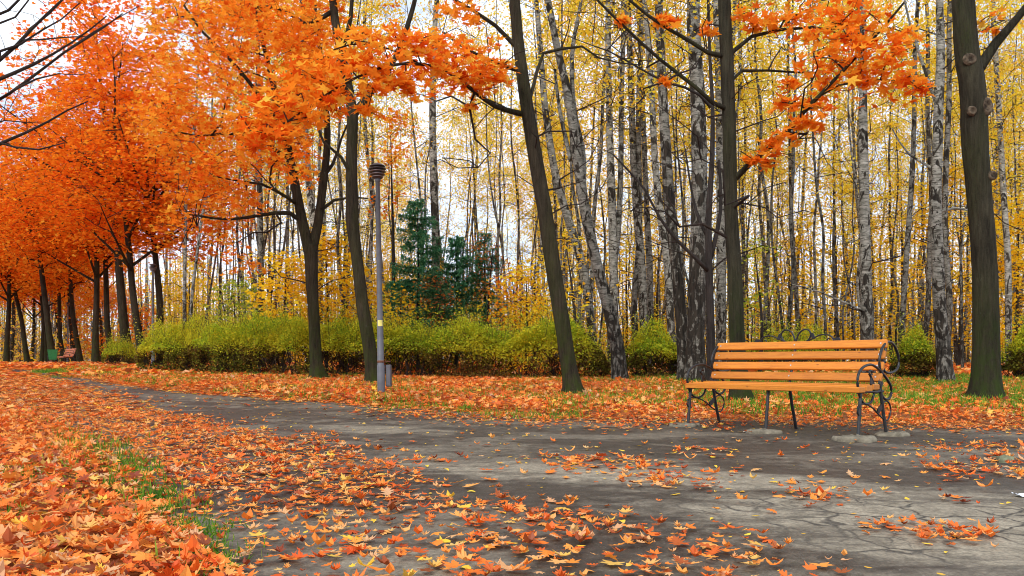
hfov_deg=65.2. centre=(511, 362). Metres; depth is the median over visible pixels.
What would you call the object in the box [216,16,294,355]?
birch tree
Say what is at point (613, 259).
birch tree
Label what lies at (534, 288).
young maple
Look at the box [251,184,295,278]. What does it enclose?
birch tree
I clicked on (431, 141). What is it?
birch tree
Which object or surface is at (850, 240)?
birch tree
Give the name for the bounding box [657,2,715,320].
birch tree
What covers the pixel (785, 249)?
birch tree
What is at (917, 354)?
shrub
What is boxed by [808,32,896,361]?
birch tree
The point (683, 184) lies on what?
birch tree
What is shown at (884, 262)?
young maple
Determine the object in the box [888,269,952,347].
young maple
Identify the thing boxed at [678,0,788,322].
birch tree
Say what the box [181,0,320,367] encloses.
birch tree
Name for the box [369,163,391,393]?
street lamp
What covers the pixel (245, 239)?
birch tree
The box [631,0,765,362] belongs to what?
birch tree
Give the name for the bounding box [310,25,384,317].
birch tree
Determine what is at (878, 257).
birch tree
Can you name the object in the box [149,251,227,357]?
young maple
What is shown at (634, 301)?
birch tree
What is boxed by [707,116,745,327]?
birch tree
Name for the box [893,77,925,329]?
birch tree
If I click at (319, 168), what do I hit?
birch tree
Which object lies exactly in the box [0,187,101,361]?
maple tree
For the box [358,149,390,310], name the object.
birch tree
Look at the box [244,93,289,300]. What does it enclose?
birch tree
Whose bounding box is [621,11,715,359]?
birch tree
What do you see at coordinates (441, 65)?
maple tree
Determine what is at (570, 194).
birch tree
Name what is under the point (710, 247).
birch tree
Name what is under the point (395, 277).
young maple
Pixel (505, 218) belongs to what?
birch tree
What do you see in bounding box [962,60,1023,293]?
birch tree
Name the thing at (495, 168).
birch tree
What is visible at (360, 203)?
birch tree
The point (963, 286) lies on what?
birch tree
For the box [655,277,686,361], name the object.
young maple
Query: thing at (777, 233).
birch tree
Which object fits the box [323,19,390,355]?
birch tree
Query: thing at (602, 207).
birch tree
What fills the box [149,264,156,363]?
street lamp
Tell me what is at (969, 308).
young maple
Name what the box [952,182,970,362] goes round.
birch tree
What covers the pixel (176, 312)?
young maple
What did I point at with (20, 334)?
birch tree
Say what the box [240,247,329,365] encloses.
young maple
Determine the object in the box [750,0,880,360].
birch tree
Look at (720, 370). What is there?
park bench
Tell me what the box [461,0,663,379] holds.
birch tree
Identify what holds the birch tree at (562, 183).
on the ground at (131, 524)
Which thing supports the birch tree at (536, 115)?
on the ground at (131, 524)
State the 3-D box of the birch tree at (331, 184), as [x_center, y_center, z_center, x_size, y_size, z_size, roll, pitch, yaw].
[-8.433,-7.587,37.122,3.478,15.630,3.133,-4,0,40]
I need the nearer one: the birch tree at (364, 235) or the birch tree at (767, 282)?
the birch tree at (767, 282)
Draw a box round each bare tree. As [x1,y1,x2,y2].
[0,0,138,149]
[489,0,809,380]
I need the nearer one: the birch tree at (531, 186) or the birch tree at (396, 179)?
the birch tree at (396, 179)
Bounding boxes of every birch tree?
[0,188,16,361]
[3,171,35,361]
[24,91,71,339]
[51,294,56,345]
[63,306,66,352]
[130,0,247,358]
[138,43,207,318]
[146,0,246,322]
[161,238,178,315]
[175,89,251,321]
[179,150,222,317]
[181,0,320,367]
[194,137,229,361]
[198,185,226,358]
[200,28,281,352]
[202,108,239,325]
[204,25,253,359]
[204,145,230,318]
[205,166,249,321]
[207,93,263,320]
[209,138,278,314]
[210,27,270,354]
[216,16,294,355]
[217,37,273,356]
[228,56,299,359]
[236,2,337,353]
[238,153,285,309]
[241,8,291,308]
[243,0,373,360]
[243,50,303,310]
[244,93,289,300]
[248,59,316,306]
[249,99,296,325]
[250,4,323,360]
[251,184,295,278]
[252,2,311,359]
[254,22,336,312]
[254,137,306,304]
[263,58,336,361]
[263,59,315,354]
[267,0,367,302]
[289,109,345,268]
[289,125,333,309]
[290,186,325,360]
[299,112,337,241]
[300,130,345,357]
[301,0,385,364]
[302,39,365,290]
[308,0,422,365]
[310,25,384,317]
[316,2,394,364]
[316,118,351,307]
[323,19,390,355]
[323,212,332,323]
[326,171,350,359]
[327,0,423,316]
[327,0,430,318]
[328,130,367,299]
[329,0,408,362]
[330,114,387,319]
[332,126,382,312]
[345,75,422,309]
[345,144,375,361]
[345,186,373,279]
[351,65,398,359]
[355,113,392,320]
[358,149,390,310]
[358,168,384,266]
[360,0,510,367]
[360,209,369,255]
[361,81,427,316]
[363,130,410,280]
[368,154,411,308]
[371,0,454,312]
[380,108,437,295]
[381,175,416,279]
[385,9,465,308]
[401,0,477,284]
[408,139,456,360]
[414,100,478,307]
[424,161,451,265]
[436,24,510,355]
[436,65,510,306]
[437,70,505,361]
[442,92,492,278]
[445,53,498,356]
[445,98,493,361]
[451,24,526,329]
[459,98,522,318]
[460,0,544,361]
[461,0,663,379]
[465,72,524,312]
[473,0,555,330]
[479,0,639,372]
[481,71,528,323]
[484,106,543,362]
[485,166,528,328]
[494,46,568,361]
[497,0,577,362]
[498,20,588,358]
[502,104,567,359]
[507,130,553,296]
[508,79,569,319]
[509,0,613,361]
[516,128,550,361]
[517,1,606,314]
[521,77,605,324]
[522,0,606,362]
[524,84,602,318]
[525,0,627,299]
[537,99,594,311]
[538,151,579,277]
[540,152,587,269]
[541,0,686,319]
[547,0,633,346]
[549,0,684,366]
[551,156,586,293]
[552,0,685,322]
[557,0,725,344]
[557,124,598,361]
[558,131,607,332]
[559,179,584,309]
[564,1,676,361]
[565,19,631,345]
[569,0,701,367]
[574,0,747,380]
[577,0,735,366]
[583,0,708,366]
[586,117,629,319]
[589,0,780,380]
[600,127,650,322]
[602,155,634,343]
[605,137,644,340]
[615,74,680,326]
[616,146,656,307]
[620,119,661,317]
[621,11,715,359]
[625,5,715,305]
[626,2,687,323]
[629,88,690,360]
[629,107,689,285]
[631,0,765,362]
[637,0,714,345]
[639,0,795,361]
[648,64,690,321]
[649,0,797,361]
[650,181,659,262]
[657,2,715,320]
[665,9,715,311]
[666,0,965,372]
[669,81,715,302]
[673,89,715,307]
[675,92,727,321]
[677,181,689,279]
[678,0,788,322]
[679,0,788,312]
[682,0,770,323]
[682,134,715,278]
[685,52,770,318]
[688,187,745,343]
[689,4,786,361]
[700,0,787,309]
[701,0,814,351]
[707,0,812,361]
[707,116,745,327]
[708,25,782,329]
[714,95,762,319]
[726,15,791,326]
[731,0,855,361]
[735,0,821,336]
[736,63,796,316]
[736,116,778,336]
[737,57,815,336]
[737,114,778,350]
[737,156,759,341]
[739,0,848,361]
[740,175,775,361]
[744,96,791,325]
[745,149,802,335]
[746,176,774,361]
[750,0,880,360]
[752,84,805,341]
[753,95,811,319]
[761,159,805,339]
[766,1,857,361]
[767,1,869,361]
[771,160,806,361]
[774,186,807,325]
[776,113,827,329]
[786,137,827,328]
[790,0,909,361]
[790,1,888,350]
[791,0,922,317]
[794,135,830,334]
[796,168,831,336]
[797,0,920,318]
[799,0,885,360]
[804,0,917,316]
[804,136,852,350]
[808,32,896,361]
[808,92,890,360]
[811,141,857,350]
[819,151,874,360]
[821,56,897,338]
[825,87,879,361]
[825,138,871,360]
[826,152,878,360]
[830,177,857,320]
[834,0,1017,340]
[838,159,875,317]
[840,0,933,359]
[841,60,920,361]
[844,115,906,361]
[855,0,992,347]
[858,205,889,332]
[867,0,1023,381]
[868,8,932,346]
[869,87,931,331]
[869,135,926,337]
[872,25,963,344]
[873,157,916,350]
[879,0,1023,344]
[880,3,954,327]
[881,116,920,328]
[882,168,920,330]
[884,2,964,329]
[887,1,992,362]
[887,36,963,326]
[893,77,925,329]
[902,46,965,314]
[906,21,994,327]
[911,42,997,365]
[913,0,1023,363]
[920,0,1023,367]
[920,2,1023,288]
[926,119,969,361]
[931,12,1023,316]
[942,52,1008,336]
[942,57,968,322]
[944,0,1023,290]
[949,197,971,361]
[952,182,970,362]
[953,71,1016,324]
[956,0,1023,325]
[957,43,1023,307]
[958,37,1023,316]
[958,64,1023,332]
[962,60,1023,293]
[966,0,1023,326]
[976,0,1023,305]
[989,7,1023,307]
[989,127,1023,298]
[990,0,1023,285]
[990,54,1023,295]
[990,93,1023,337]
[992,159,1023,323]
[993,0,1023,365]
[998,97,1023,325]
[999,0,1023,304]
[1006,98,1023,258]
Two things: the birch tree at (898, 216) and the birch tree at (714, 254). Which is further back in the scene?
the birch tree at (714, 254)
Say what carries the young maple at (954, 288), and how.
on the ground at (131, 524)
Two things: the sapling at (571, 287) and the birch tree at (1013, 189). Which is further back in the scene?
the birch tree at (1013, 189)
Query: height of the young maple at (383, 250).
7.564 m
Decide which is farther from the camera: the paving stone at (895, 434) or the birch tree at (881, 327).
the birch tree at (881, 327)
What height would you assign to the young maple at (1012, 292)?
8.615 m
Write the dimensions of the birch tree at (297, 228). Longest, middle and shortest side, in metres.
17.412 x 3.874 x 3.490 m
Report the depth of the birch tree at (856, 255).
71.04 m
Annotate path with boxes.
[0,368,1023,575]
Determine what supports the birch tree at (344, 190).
on the ground at (131, 524)
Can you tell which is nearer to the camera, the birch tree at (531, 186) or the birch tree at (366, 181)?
the birch tree at (531, 186)
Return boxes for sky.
[0,0,1023,361]
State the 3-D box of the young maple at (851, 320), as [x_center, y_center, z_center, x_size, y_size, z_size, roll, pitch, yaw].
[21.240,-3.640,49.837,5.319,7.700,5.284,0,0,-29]
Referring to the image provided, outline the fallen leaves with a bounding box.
[0,361,1023,575]
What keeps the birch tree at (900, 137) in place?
on the ground at (131, 524)
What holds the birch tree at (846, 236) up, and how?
on the ground at (131, 524)
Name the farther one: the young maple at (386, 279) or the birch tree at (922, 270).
the young maple at (386, 279)
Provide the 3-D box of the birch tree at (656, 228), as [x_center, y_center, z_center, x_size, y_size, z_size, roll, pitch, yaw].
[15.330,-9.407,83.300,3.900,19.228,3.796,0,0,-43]
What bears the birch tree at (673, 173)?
on the ground at (131, 524)
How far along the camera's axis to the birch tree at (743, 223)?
45.45 m
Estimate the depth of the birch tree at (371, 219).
35.89 m
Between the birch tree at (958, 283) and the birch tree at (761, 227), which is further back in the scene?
the birch tree at (761, 227)
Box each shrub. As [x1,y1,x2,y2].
[99,329,136,363]
[372,280,426,370]
[382,257,473,360]
[408,276,475,367]
[449,285,530,366]
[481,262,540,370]
[618,285,676,376]
[746,308,842,370]
[879,292,935,377]
[1001,308,1023,377]
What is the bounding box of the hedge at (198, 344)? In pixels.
[128,278,610,377]
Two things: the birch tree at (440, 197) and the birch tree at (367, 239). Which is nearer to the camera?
the birch tree at (440, 197)
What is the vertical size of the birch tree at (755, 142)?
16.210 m
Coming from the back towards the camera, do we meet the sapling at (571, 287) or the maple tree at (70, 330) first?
the maple tree at (70, 330)
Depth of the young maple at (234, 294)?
28.83 m
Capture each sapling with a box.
[324,209,375,356]
[460,230,514,367]
[526,226,619,348]
[728,234,794,371]
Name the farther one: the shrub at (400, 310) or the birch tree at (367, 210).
the birch tree at (367, 210)
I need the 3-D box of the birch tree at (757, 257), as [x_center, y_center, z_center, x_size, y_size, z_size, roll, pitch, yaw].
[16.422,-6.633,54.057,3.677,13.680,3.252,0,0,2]
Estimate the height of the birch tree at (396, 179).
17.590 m
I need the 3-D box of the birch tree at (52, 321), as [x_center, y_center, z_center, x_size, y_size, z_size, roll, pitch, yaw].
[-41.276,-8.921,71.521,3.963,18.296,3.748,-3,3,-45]
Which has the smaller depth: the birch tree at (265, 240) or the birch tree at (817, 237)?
the birch tree at (265, 240)
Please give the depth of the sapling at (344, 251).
29.98 m
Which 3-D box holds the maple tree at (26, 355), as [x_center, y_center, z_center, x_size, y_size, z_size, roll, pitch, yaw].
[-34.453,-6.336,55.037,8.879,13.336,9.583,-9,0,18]
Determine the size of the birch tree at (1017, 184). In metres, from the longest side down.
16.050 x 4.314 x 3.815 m
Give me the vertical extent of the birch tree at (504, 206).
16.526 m
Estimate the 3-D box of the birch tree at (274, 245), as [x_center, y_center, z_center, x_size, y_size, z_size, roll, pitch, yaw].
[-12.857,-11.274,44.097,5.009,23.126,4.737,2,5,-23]
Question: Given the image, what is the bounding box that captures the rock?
[991,454,1013,462]
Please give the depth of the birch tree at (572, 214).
58.80 m
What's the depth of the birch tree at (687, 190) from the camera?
45.16 m
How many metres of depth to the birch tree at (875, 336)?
55.83 m
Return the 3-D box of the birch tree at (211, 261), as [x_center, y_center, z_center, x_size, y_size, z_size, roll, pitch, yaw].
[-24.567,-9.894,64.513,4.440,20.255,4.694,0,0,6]
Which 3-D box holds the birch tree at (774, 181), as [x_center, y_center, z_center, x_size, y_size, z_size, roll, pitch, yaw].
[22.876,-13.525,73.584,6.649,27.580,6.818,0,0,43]
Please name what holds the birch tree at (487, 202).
on the ground at (131, 524)
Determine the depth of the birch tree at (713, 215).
55.71 m
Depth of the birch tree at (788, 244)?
71.94 m
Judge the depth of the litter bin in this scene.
40.87 m
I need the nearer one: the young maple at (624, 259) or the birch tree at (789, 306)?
the birch tree at (789, 306)
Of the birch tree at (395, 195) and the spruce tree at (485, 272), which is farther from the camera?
the birch tree at (395, 195)
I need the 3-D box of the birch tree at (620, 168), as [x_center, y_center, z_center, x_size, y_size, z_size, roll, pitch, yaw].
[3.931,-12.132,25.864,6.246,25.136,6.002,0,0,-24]
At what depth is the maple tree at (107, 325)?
42.23 m
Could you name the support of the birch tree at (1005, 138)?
on the ground at (131, 524)
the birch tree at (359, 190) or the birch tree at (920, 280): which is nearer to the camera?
the birch tree at (920, 280)
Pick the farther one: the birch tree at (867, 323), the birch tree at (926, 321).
the birch tree at (926, 321)
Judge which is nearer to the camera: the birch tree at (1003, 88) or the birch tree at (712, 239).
the birch tree at (1003, 88)
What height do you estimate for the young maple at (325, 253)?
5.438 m
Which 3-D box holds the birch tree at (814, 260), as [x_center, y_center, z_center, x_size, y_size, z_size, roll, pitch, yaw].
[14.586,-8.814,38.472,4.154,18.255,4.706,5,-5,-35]
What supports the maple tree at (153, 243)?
on the ground at (131, 524)
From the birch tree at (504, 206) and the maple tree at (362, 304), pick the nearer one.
the maple tree at (362, 304)
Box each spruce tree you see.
[363,199,471,368]
[426,235,486,361]
[462,229,508,358]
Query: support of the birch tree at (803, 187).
on the ground at (131, 524)
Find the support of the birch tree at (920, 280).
on the ground at (131, 524)
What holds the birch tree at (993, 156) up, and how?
on the ground at (131, 524)
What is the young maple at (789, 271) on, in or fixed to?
on the ground at (131, 524)
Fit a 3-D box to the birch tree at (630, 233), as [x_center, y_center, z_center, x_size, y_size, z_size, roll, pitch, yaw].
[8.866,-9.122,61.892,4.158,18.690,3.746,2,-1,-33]
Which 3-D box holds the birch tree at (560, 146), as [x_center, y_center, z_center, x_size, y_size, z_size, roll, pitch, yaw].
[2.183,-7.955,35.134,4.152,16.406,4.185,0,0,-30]
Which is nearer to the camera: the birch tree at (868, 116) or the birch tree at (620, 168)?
the birch tree at (620, 168)
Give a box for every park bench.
[57,346,81,361]
[685,329,899,434]
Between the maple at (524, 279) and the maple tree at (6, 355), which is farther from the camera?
the maple tree at (6, 355)
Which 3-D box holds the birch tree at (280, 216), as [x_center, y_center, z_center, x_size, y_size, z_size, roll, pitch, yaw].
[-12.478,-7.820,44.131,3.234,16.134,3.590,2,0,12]
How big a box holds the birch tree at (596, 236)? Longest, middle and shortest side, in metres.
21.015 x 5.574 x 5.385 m
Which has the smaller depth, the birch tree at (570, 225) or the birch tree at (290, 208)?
the birch tree at (570, 225)
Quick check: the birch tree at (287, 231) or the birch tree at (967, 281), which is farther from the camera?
the birch tree at (967, 281)
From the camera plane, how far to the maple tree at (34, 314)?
74.09 m
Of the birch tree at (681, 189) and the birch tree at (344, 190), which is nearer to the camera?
the birch tree at (681, 189)
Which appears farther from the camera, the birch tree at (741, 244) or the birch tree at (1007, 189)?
the birch tree at (741, 244)
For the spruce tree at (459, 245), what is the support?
on the ground at (131, 524)
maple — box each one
[50,288,147,361]
[114,300,164,358]
[146,253,218,325]
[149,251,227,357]
[149,266,204,357]
[163,264,224,331]
[165,296,199,356]
[189,271,267,363]
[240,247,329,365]
[281,221,368,364]
[319,252,390,365]
[336,237,414,315]
[359,99,422,367]
[372,262,413,317]
[373,257,424,320]
[476,265,558,371]
[488,247,574,370]
[540,200,638,355]
[575,224,663,356]
[620,246,687,342]
[625,213,688,354]
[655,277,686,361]
[714,240,787,361]
[744,289,791,351]
[745,230,832,361]
[771,266,823,350]
[774,176,897,350]
[811,247,896,361]
[851,174,945,340]
[873,278,924,356]
[884,154,1023,364]
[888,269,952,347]
[956,269,1004,352]
[963,202,1023,352]
[999,265,1023,355]
[1000,263,1023,335]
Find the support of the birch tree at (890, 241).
on the ground at (131, 524)
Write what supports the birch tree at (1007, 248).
on the ground at (131, 524)
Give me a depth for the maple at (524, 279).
23.97 m
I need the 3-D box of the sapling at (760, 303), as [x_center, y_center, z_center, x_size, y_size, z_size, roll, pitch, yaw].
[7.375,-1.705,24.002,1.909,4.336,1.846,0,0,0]
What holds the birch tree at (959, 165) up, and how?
on the ground at (131, 524)
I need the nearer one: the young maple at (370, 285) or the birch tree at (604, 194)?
the young maple at (370, 285)
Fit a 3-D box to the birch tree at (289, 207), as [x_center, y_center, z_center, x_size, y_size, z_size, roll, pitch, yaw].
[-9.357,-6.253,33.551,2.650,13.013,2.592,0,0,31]
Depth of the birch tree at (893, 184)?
53.93 m
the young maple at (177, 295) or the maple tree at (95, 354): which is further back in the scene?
the young maple at (177, 295)
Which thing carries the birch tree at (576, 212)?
on the ground at (131, 524)
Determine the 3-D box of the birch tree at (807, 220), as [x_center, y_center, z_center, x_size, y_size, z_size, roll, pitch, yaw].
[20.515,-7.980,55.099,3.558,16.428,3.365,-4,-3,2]
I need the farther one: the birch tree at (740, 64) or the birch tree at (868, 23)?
the birch tree at (868, 23)
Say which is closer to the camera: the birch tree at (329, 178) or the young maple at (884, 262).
the young maple at (884, 262)
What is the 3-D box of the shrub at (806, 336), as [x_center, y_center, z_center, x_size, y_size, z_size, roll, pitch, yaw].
[9.155,-0.727,26.040,3.773,2.178,1.778,0,0,0]
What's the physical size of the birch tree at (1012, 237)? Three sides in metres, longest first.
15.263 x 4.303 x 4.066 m
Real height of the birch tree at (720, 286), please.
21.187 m
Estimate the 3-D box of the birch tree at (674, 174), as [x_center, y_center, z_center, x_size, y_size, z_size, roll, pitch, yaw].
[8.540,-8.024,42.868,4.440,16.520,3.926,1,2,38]
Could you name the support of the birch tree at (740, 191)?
on the ground at (131, 524)
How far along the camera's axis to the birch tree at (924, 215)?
45.32 m
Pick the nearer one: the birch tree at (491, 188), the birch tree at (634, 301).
the birch tree at (634, 301)
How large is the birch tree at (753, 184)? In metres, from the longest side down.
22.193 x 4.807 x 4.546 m
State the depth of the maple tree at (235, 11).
19.49 m
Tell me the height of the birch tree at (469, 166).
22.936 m
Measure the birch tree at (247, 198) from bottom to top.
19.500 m
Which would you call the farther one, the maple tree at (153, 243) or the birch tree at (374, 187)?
the birch tree at (374, 187)
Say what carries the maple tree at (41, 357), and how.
on the ground at (131, 524)
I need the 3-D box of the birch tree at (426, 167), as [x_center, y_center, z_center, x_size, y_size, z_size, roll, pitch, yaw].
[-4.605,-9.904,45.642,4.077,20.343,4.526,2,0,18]
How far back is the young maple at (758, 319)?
62.40 m
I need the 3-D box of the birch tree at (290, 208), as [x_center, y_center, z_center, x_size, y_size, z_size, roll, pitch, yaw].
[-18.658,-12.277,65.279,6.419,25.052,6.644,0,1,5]
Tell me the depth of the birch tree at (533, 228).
44.84 m
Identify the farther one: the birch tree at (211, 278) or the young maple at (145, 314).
the young maple at (145, 314)
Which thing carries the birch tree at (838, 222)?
on the ground at (131, 524)
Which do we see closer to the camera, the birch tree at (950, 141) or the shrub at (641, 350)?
the shrub at (641, 350)
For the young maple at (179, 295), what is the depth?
74.62 m
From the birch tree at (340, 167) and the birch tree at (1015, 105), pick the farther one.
the birch tree at (340, 167)
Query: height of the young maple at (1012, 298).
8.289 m
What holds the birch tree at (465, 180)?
on the ground at (131, 524)
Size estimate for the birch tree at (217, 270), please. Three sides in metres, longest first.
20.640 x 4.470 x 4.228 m
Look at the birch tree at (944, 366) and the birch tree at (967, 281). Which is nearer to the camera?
the birch tree at (944, 366)
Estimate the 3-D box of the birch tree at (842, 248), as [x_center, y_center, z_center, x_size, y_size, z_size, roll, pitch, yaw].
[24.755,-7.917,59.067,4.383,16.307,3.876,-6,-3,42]
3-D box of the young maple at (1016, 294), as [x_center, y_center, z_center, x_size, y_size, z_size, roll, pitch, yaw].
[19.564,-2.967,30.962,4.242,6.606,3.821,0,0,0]
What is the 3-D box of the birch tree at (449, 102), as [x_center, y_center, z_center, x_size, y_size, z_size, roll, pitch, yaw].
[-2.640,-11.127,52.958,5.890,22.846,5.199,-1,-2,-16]
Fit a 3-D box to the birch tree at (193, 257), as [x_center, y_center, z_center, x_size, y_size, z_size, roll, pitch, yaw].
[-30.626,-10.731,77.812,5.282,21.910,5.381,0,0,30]
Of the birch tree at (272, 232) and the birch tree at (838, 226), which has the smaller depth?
the birch tree at (838, 226)
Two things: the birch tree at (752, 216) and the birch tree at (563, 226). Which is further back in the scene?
the birch tree at (752, 216)
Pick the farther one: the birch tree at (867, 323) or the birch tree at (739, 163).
the birch tree at (739, 163)
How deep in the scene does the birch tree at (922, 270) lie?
33.35 m
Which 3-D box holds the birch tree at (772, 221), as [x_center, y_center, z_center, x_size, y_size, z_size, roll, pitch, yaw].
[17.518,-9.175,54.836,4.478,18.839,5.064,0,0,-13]
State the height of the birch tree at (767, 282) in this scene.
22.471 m
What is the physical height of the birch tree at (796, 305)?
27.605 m
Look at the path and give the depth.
4.44 m
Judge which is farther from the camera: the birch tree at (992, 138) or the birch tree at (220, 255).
the birch tree at (220, 255)
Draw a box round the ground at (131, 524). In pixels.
[0,366,1023,575]
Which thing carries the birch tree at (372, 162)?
on the ground at (131, 524)
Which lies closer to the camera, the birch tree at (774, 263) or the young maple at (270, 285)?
the young maple at (270, 285)
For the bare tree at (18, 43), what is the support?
on the ground at (131, 524)
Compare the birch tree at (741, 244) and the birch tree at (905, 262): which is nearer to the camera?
the birch tree at (905, 262)
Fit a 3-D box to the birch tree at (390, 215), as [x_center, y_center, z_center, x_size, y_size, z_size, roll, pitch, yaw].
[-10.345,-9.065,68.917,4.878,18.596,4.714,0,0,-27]
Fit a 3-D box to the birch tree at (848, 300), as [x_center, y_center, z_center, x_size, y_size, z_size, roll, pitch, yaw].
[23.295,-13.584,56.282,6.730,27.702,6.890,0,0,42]
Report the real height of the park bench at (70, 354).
1.008 m
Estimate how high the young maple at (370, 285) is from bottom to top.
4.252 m
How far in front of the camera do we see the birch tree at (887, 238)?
78.73 m
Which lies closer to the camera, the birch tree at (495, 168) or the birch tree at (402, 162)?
the birch tree at (495, 168)
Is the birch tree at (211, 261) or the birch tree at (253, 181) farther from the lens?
the birch tree at (211, 261)
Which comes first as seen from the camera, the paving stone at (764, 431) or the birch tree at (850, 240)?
the paving stone at (764, 431)
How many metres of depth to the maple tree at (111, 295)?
65.97 m
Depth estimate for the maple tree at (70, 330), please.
55.81 m
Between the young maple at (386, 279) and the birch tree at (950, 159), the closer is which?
the young maple at (386, 279)
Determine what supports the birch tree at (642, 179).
on the ground at (131, 524)
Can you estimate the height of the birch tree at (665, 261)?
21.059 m
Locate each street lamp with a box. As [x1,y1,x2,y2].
[65,302,69,361]
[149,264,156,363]
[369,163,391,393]
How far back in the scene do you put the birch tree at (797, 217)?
48.05 m
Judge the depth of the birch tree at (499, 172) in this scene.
37.37 m
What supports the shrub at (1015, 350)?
on the ground at (131, 524)
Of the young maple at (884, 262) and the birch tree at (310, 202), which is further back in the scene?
the young maple at (884, 262)
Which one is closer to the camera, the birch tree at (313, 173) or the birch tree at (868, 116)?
the birch tree at (868, 116)
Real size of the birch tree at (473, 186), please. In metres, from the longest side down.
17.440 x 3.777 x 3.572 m
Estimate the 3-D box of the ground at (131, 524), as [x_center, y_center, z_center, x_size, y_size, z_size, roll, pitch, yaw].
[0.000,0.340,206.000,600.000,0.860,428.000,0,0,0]
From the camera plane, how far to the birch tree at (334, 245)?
75.94 m
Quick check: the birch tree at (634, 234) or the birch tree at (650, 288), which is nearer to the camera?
the birch tree at (650, 288)
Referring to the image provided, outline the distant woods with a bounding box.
[0,174,1023,362]
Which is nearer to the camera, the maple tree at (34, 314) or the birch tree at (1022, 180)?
the birch tree at (1022, 180)
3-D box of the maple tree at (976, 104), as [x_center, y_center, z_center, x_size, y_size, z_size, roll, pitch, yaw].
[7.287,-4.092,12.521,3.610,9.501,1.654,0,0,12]
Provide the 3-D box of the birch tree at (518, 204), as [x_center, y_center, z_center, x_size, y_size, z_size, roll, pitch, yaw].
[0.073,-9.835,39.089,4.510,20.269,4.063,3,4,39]
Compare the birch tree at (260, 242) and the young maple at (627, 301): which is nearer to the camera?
the birch tree at (260, 242)
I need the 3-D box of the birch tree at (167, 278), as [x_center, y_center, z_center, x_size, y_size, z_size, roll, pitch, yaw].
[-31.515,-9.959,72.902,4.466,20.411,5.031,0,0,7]
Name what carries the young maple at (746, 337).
on the ground at (131, 524)
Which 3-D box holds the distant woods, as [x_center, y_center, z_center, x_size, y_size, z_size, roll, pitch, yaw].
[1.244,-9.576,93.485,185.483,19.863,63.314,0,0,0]
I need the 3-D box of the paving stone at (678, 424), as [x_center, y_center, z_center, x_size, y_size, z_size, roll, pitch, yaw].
[1.866,0.697,8.722,0.303,0.100,0.269,0,0,43]
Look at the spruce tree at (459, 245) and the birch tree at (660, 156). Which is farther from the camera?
the birch tree at (660, 156)
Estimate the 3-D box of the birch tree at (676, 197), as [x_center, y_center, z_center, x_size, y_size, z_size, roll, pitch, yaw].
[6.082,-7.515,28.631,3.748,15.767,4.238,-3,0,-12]
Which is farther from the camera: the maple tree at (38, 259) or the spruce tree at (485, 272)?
the maple tree at (38, 259)
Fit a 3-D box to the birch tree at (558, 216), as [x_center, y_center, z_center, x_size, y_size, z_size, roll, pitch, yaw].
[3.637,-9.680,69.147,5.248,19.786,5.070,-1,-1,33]
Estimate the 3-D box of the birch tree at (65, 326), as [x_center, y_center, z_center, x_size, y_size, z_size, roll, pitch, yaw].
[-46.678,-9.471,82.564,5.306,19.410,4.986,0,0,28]
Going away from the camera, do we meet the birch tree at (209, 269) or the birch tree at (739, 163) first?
the birch tree at (739, 163)
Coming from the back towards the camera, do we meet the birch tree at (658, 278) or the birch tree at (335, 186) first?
the birch tree at (335, 186)
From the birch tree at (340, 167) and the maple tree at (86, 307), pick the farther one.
the maple tree at (86, 307)
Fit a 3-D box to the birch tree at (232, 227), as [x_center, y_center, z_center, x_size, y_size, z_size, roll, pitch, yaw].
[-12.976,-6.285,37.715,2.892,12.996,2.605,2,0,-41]
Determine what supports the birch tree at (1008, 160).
on the ground at (131, 524)
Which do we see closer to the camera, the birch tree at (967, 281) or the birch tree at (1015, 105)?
the birch tree at (1015, 105)
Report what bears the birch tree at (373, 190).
on the ground at (131, 524)
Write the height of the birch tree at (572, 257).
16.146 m
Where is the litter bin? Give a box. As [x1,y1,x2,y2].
[47,349,57,361]
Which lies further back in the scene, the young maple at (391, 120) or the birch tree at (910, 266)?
the birch tree at (910, 266)
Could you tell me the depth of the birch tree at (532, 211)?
58.55 m
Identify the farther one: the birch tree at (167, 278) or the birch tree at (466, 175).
the birch tree at (167, 278)
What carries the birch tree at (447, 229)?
on the ground at (131, 524)
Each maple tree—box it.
[0,0,234,362]
[0,30,242,364]
[0,70,191,360]
[0,76,174,361]
[0,104,44,259]
[0,108,132,361]
[0,150,64,361]
[0,159,126,361]
[0,163,145,361]
[0,184,66,361]
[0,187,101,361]
[0,277,51,360]
[0,284,78,361]
[4,180,88,361]
[4,276,102,361]
[9,159,134,361]
[37,61,268,363]
[49,251,154,350]
[50,282,115,327]
[125,0,367,378]
[219,0,640,393]
[240,0,416,381]
[596,0,935,403]
[920,0,1023,398]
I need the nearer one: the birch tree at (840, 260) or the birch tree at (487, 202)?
the birch tree at (487, 202)
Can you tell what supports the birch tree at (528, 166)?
on the ground at (131, 524)
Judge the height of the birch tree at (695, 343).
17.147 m
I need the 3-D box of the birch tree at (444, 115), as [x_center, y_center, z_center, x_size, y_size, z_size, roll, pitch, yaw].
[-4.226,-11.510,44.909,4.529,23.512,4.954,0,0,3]
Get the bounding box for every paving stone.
[668,422,700,426]
[746,428,782,433]
[831,434,876,442]
[874,431,909,436]
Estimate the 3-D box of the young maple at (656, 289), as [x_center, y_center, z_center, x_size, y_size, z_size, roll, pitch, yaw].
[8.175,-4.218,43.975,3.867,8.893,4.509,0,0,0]
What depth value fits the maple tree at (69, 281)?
49.80 m
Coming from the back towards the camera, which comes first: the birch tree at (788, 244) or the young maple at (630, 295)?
the birch tree at (788, 244)
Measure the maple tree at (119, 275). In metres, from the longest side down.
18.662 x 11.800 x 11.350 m
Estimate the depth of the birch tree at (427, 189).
55.24 m
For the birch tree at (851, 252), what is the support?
on the ground at (131, 524)
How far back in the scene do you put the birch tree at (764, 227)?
52.47 m
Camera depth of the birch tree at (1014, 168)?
32.31 m

